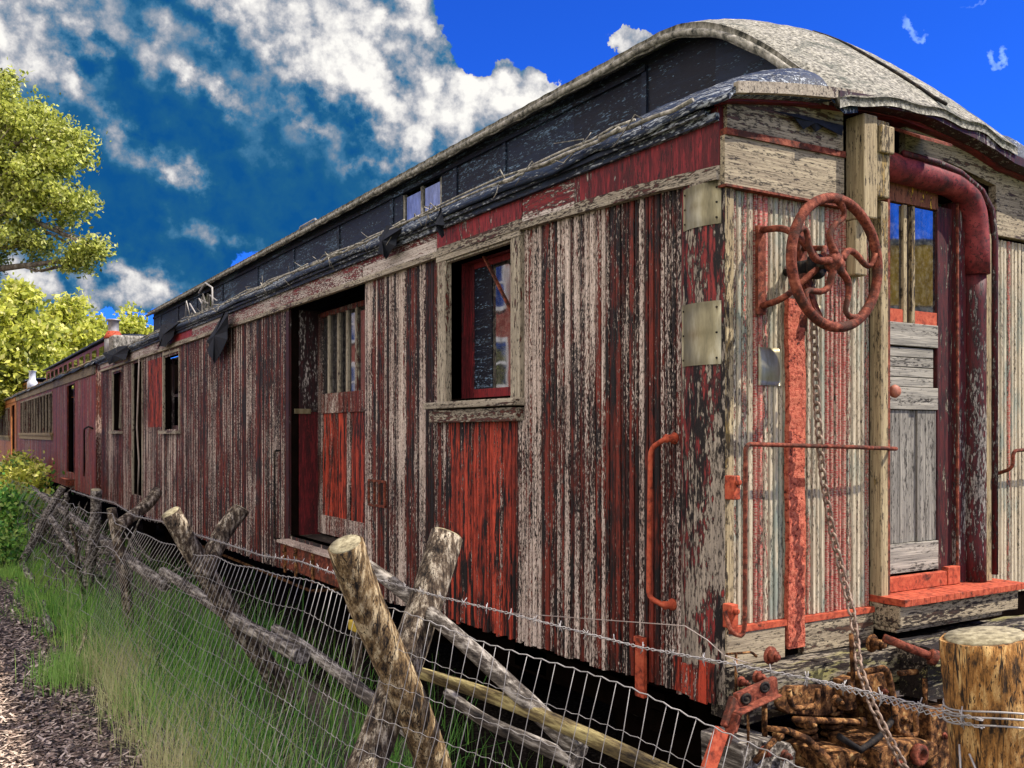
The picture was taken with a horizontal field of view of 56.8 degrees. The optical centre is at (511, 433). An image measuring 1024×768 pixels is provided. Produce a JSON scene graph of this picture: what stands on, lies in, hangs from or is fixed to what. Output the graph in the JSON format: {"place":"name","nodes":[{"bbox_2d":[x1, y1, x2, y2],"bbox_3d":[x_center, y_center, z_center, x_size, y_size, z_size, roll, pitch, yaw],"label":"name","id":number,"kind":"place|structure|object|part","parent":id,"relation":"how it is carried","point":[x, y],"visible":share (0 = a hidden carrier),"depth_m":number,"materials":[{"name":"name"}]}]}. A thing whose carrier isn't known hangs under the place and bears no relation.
{"place":"outdoors","nodes":[
{"label":"outdoors","id":0,"kind":"place"},
{"bbox_2d":[0,564,201,767],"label":"path","id":1,"kind":"structure","parent":0,"point":[104,724],"depth_m":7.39,"materials":[{"name":"brown wood"}]},
{"bbox_2d":[41,600,59,636],"bbox_3d":[-5.141,2.035,10.471,0.113,0.120,2.005,0,0,-30],"label":"fallen log","id":2,"kind":"object","parent":1,"relation":"on","point":[47,617],"visible":0.63,"depth_m":9.92,"materials":[{"name":"grey wood"}]},
{"bbox_2d":[15,637,132,699],"bbox_3d":[-3.653,1.901,7.847,0.818,0.337,1.392,0,0,-32],"label":"grass tuft","id":3,"kind":"object","parent":1,"relation":"on","point":[55,671],"visible":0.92,"depth_m":7.73,"materials":[{"name":"green plant"}]},
{"bbox_2d":[75,621,87,679],"bbox_3d":[-3.889,1.940,8.544,0.061,0.191,1.620,0,0,-22],"label":"dead branch","id":4,"kind":"object","parent":1,"relation":"on","point":[83,640],"visible":0.46,"depth_m":8.66,"materials":[{"name":"grey wood"}]},
{"bbox_2d":[51,558,507,767],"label":"grass","id":5,"kind":"structure","parent":0,"point":[255,671],"depth_m":7.39,"materials":[{"name":"green plant"}]},
{"bbox_2d":[0,0,1023,357],"label":"sky","id":6,"kind":"structure","parent":0,"point":[232,126],"materials":[{"name":"blue"}]},
{"label":"ground","id":7,"kind":"structure","parent":0,"visible":0},
{"bbox_2d":[0,518,34,567],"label":"bush","id":8,"kind":"object","parent":7,"relation":"on","point":[6,546],"visible":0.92,"depth_m":14.68,"materials":[{"name":"green plant"}]},
{"bbox_2d":[0,449,38,473],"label":"bush","id":9,"kind":"object","parent":7,"relation":"on","point":[4,460],"visible":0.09,"depth_m":28.62,"materials":[{"name":"green plant"}]},
{"bbox_2d":[0,279,48,414],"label":"cottonwood tree","id":10,"kind":"object","parent":7,"relation":"on","point":[5,347],"visible":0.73,"depth_m":44.02,"materials":[{"name":"green plant"}]},
{"bbox_2d":[0,472,50,541],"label":"bush","id":11,"kind":"object","parent":7,"relation":"on","point":[9,508],"visible":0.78,"depth_m":17.24,"materials":[{"name":"green plant"}]},
{"bbox_2d":[0,450,52,524],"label":"bush","id":12,"kind":"object","parent":7,"relation":"on","point":[22,468],"visible":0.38,"depth_m":20.83,"materials":[{"name":"green plant"}]},
{"bbox_2d":[0,451,73,498],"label":"bush","id":13,"kind":"object","parent":7,"relation":"on","point":[52,472],"visible":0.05,"depth_m":25.14,"materials":[{"name":"green plant"}]},
{"bbox_2d":[0,272,81,418],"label":"cottonwood tree","id":14,"kind":"object","parent":7,"relation":"on","point":[38,334],"visible":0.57,"depth_m":44.98,"materials":[{"name":"green plant"}]},
{"bbox_2d":[0,57,117,278],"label":"cottonwood tree","id":15,"kind":"object","parent":7,"relation":"on","point":[42,144],"visible":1,"depth_m":23.64,"materials":[{"name":"green plant"}]},
{"bbox_2d":[36,286,120,388],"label":"cottonwood tree","id":16,"kind":"object","parent":7,"relation":"on","point":[72,312],"visible":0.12,"depth_m":49.26,"materials":[{"name":"green plant"}]},
{"bbox_2d":[85,311,107,333],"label":"cottonwood tree","id":17,"kind":"object","parent":7,"relation":"on","point":[93,320],"visible":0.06,"depth_m":61.58,"materials":[{"name":"green plant"}]},
{"bbox_2d":[113,301,153,334],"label":"cottonwood tree","id":18,"kind":"object","parent":7,"relation":"on","point":[130,322],"visible":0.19,"depth_m":74.22,"materials":[{"name":"green plant"}]},
{"bbox_2d":[0,518,943,767],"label":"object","id":19,"kind":"structure","parent":7,"relation":"on","point":[317,683],"depth_m":7.71,"materials":[{"name":"green plant"}]},
{"bbox_2d":[20,561,34,584],"bbox_3d":[-7.147,2.017,13.933,0.130,0.139,2.406,0,0,-31],"label":"fallen log","id":20,"kind":"object","parent":19,"relation":"on","point":[25,573],"visible":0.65,"depth_m":13.37,"materials":[{"name":"grey wood"}]},
{"bbox_2d":[34,498,69,548],"bbox_3d":[-8.049,1.567,16.546,0.955,0.955,0.091,0,0,29],"label":"dead branch","id":21,"kind":"object","parent":19,"relation":"on","point":[56,512],"visible":0.28,"depth_m":16.56,"materials":[{"name":"grey wood"}]},
{"bbox_2d":[64,492,72,569],"bbox_3d":[-6.439,1.433,13.719,0.100,1.207,0.948,0,0,-20],"label":"dead branch","id":22,"kind":"object","parent":19,"relation":"on","point":[66,496],"visible":0.66,"depth_m":13.66,"materials":[{"name":"grey wood"}]},
{"bbox_2d":[0,531,156,673],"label":"verge grass","id":23,"kind":"structure","parent":19,"relation":"on","point":[12,573],"depth_m":11.87,"materials":[{"name":"green plant"}]},
{"bbox_2d":[2,476,196,617],"bbox_3d":[-9.758,1.631,19.924,1.604,1.052,22.858,0,0,-32],"label":"brushwood","id":24,"kind":"object","parent":19,"relation":"on","point":[98,567],"visible":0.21,"depth_m":13.67,"materials":[{"name":"wood"}]},
{"bbox_2d":[48,514,74,555],"bbox_3d":[-6.215,1.393,13.097,0.096,0.441,1.634,0,0,-36],"label":"dead branch","id":25,"kind":"object","parent":24,"relation":"in","point":[52,519],"visible":0.8,"depth_m":13.09,"materials":[{"name":"grey wood"}]},
{"bbox_2d":[125,709,201,766],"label":"fallen log","id":26,"kind":"object","parent":19,"relation":"on","point":[138,725],"visible":0.17,"depth_m":6.31,"materials":[{"name":"brown wood"}]},
{"bbox_2d":[19,609,338,767],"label":"dry grass","id":27,"kind":"structure","parent":19,"relation":"on","point":[108,689],"depth_m":6.36,"materials":[{"name":"green plant"}]},
{"bbox_2d":[12,565,408,767],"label":"tall grass","id":28,"kind":"structure","parent":19,"relation":"on","point":[85,608],"depth_m":6.76,"materials":[{"name":"green plant"}]},
{"bbox_2d":[30,509,601,767],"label":"under weeds","id":29,"kind":"object","parent":19,"relation":"on","point":[109,574],"visible":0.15,"depth_m":8.09,"materials":[{"name":"green plant"}]},
{"bbox_2d":[348,619,361,681],"bbox_3d":[-1.243,1.635,7.540,0.090,0.930,0.200,0,0,-32],"label":"marker stake","id":30,"kind":"object","parent":19,"relation":"on","point":[357,644],"visible":0.29,"depth_m":7.54,"materials":[{"name":"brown wood"}]},
{"bbox_2d":[3,469,823,767],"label":"track bed","id":31,"kind":"object","parent":19,"relation":"on","point":[558,696],"visible":0.1,"depth_m":8.52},
{"bbox_2d":[0,371,73,461],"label":"passenger car","id":32,"kind":"object","parent":31,"relation":"on","point":[8,431],"visible":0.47,"depth_m":41.97,"materials":[{"name":"red"}]},
{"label":"window","id":33,"kind":"part","parent":32,"relation":"part of","materials":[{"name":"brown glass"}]},
{"bbox_2d":[13,319,177,495],"bbox_3d":[-13.948,-0.595,31.138,3.130,4.190,23.425,0,0,-32],"label":"passenger car","id":34,"kind":"object","parent":31,"relation":"on","point":[58,424],"visible":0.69,"depth_m":24.84,"materials":[{"name":"red wood"}]},
{"bbox_3d":[-19.019,-0.625,36.796,0.092,1.210,0.810,0,0,-32],"label":"window","id":35,"kind":"part","parent":34,"relation":"part of","materials":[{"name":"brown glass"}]},
{"bbox_3d":[-18.530,-0.625,36.005,0.092,1.210,0.810,0,0,-32],"label":"window","id":36,"kind":"part","parent":34,"relation":"part of","materials":[{"name":"paint"}]},
{"bbox_3d":[-18.041,-0.625,35.213,0.092,1.210,0.810,0,0,-32],"label":"window","id":37,"kind":"part","parent":34,"relation":"part of","materials":[{"name":"paint"}]},
{"bbox_3d":[-17.552,-0.625,34.422,0.092,1.210,0.810,0,0,-32],"label":"window","id":38,"kind":"part","parent":34,"relation":"part of","materials":[{"name":"brown glass"}]},
{"bbox_3d":[-17.064,-0.625,33.631,0.092,1.210,0.810,0,0,-32],"label":"window","id":39,"kind":"part","parent":34,"relation":"part of","materials":[{"name":"brown wood"}]},
{"bbox_3d":[-16.575,-0.625,32.840,0.092,1.210,0.810,0,0,-32],"label":"window","id":40,"kind":"part","parent":34,"relation":"part of","materials":[{"name":"paint"}]},
{"bbox_3d":[-16.086,-0.625,32.048,0.092,1.210,0.810,0,0,-32],"label":"window","id":41,"kind":"part","parent":34,"relation":"part of","materials":[{"name":"brown glass"}]},
{"bbox_3d":[-15.598,-0.625,31.257,0.092,1.210,0.810,0,0,-32],"label":"window","id":42,"kind":"part","parent":34,"relation":"part of","materials":[{"name":"brown glass"}]},
{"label":"window","id":43,"kind":"part","parent":34,"relation":"part of","materials":[{"name":"brown wood"}]},
{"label":"window","id":44,"kind":"part","parent":34,"relation":"part of","materials":[{"name":"brown wood"}]},
{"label":"window","id":45,"kind":"part","parent":34,"relation":"part of","materials":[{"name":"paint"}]},
{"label":"window","id":46,"kind":"part","parent":34,"relation":"part of","materials":[{"name":"brown wood"}]},
{"bbox_2d":[90,19,1023,767],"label":"baggage car","id":47,"kind":"object","parent":31,"relation":"on","point":[710,331],"visible":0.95,"depth_m":5.26,"materials":[{"name":"paint"}]},
{"bbox_3d":[-7.607,-0.617,18.350,0.220,1.245,1.200,0,0,-32],"label":"window frame","id":48,"kind":"part","parent":47,"relation":"part of","materials":[{"name":"paint"}]},
{"bbox_3d":[-5.098,-0.617,14.288,0.220,1.245,1.250,0,0,-32],"label":"window frame","id":49,"kind":"part","parent":47,"relation":"part of","materials":[{"name":"paint"}]},
{"bbox_3d":[-1.478,-0.105,8.954,0.044,2.250,1.950,0,0,-32],"label":"sliding door","id":50,"kind":"part","parent":47,"relation":"part of","materials":[{"name":"paint"}]},
{"bbox_3d":[-0.167,-0.683,6.385,0.355,1.217,1.220,0,0,-32],"label":"window frame","id":51,"kind":"part","parent":47,"relation":"part of","materials":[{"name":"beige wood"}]},
{"bbox_3d":[2.201,-0.260,5.143,0.657,2.180,0.131,0,0,-32],"label":"end door","id":52,"kind":"part","parent":47,"relation":"part of","materials":[{"name":"paint"}]},
{"bbox_2d":[0,473,1023,767],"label":"wire fence","id":53,"kind":"object","parent":7,"relation":"on","point":[982,675],"visible":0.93,"depth_m":3.85,"materials":[{"name":"metal wire"},{"name":"bark"},{"name":"wood"}]},
{"bbox_2d":[69,524,84,593],"bbox_3d":[-4.966,1.454,10.817,0.072,0.907,0.893,0,0,-17],"label":"dead branch","id":54,"kind":"object","parent":53,"relation":"attached to","point":[78,569],"visible":0.84,"depth_m":10.80,"materials":[{"name":"grey wood"}]},
{"bbox_2d":[30,485,170,591],"bbox_3d":[-6.352,1.208,13.668,0.147,0.336,12.779,0,0,-32],"label":"fence rail","id":55,"kind":"object","parent":53,"relation":"attached to","point":[73,518],"visible":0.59,"depth_m":9.80,"materials":[{"name":"grey wood"}]},
{"bbox_2d":[158,567,309,664],"bbox_3d":[-2.168,1.280,6.992,0.123,0.140,3.842,0,0,-31],"label":"fence rail","id":56,"kind":"object","parent":53,"relation":"attached to","point":[288,650],"visible":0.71,"depth_m":6.16,"materials":[{"name":"grey wood"}]},
{"bbox_2d":[271,624,448,753],"bbox_3d":[-0.895,1.314,5.043,0.106,0.216,2.285,0,0,-32],"label":"fence rail","id":57,"kind":"object","parent":53,"relation":"attached to","point":[367,695],"visible":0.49,"depth_m":5.11,"materials":[{"name":"grey wood"}]},
{"bbox_2d":[369,559,587,760],"bbox_3d":[-0.237,0.867,3.931,0.094,0.586,1.542,0,0,-40],"label":"fence rail","id":58,"kind":"object","parent":53,"relation":"attached to","point":[474,652],"visible":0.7,"depth_m":3.75,"materials":[{"name":"grey wood"}]},
{"bbox_2d":[443,688,581,767],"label":"fence rail","id":59,"kind":"object","parent":53,"relation":"attached to","point":[462,704],"visible":0.89,"depth_m":3.87,"materials":[{"name":"grey wood"}]},
{"bbox_2d":[419,668,676,767],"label":"fence rail","id":60,"kind":"object","parent":53,"relation":"attached to","point":[595,739],"visible":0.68,"depth_m":3.39,"materials":[{"name":"beige wood"}]}
]}

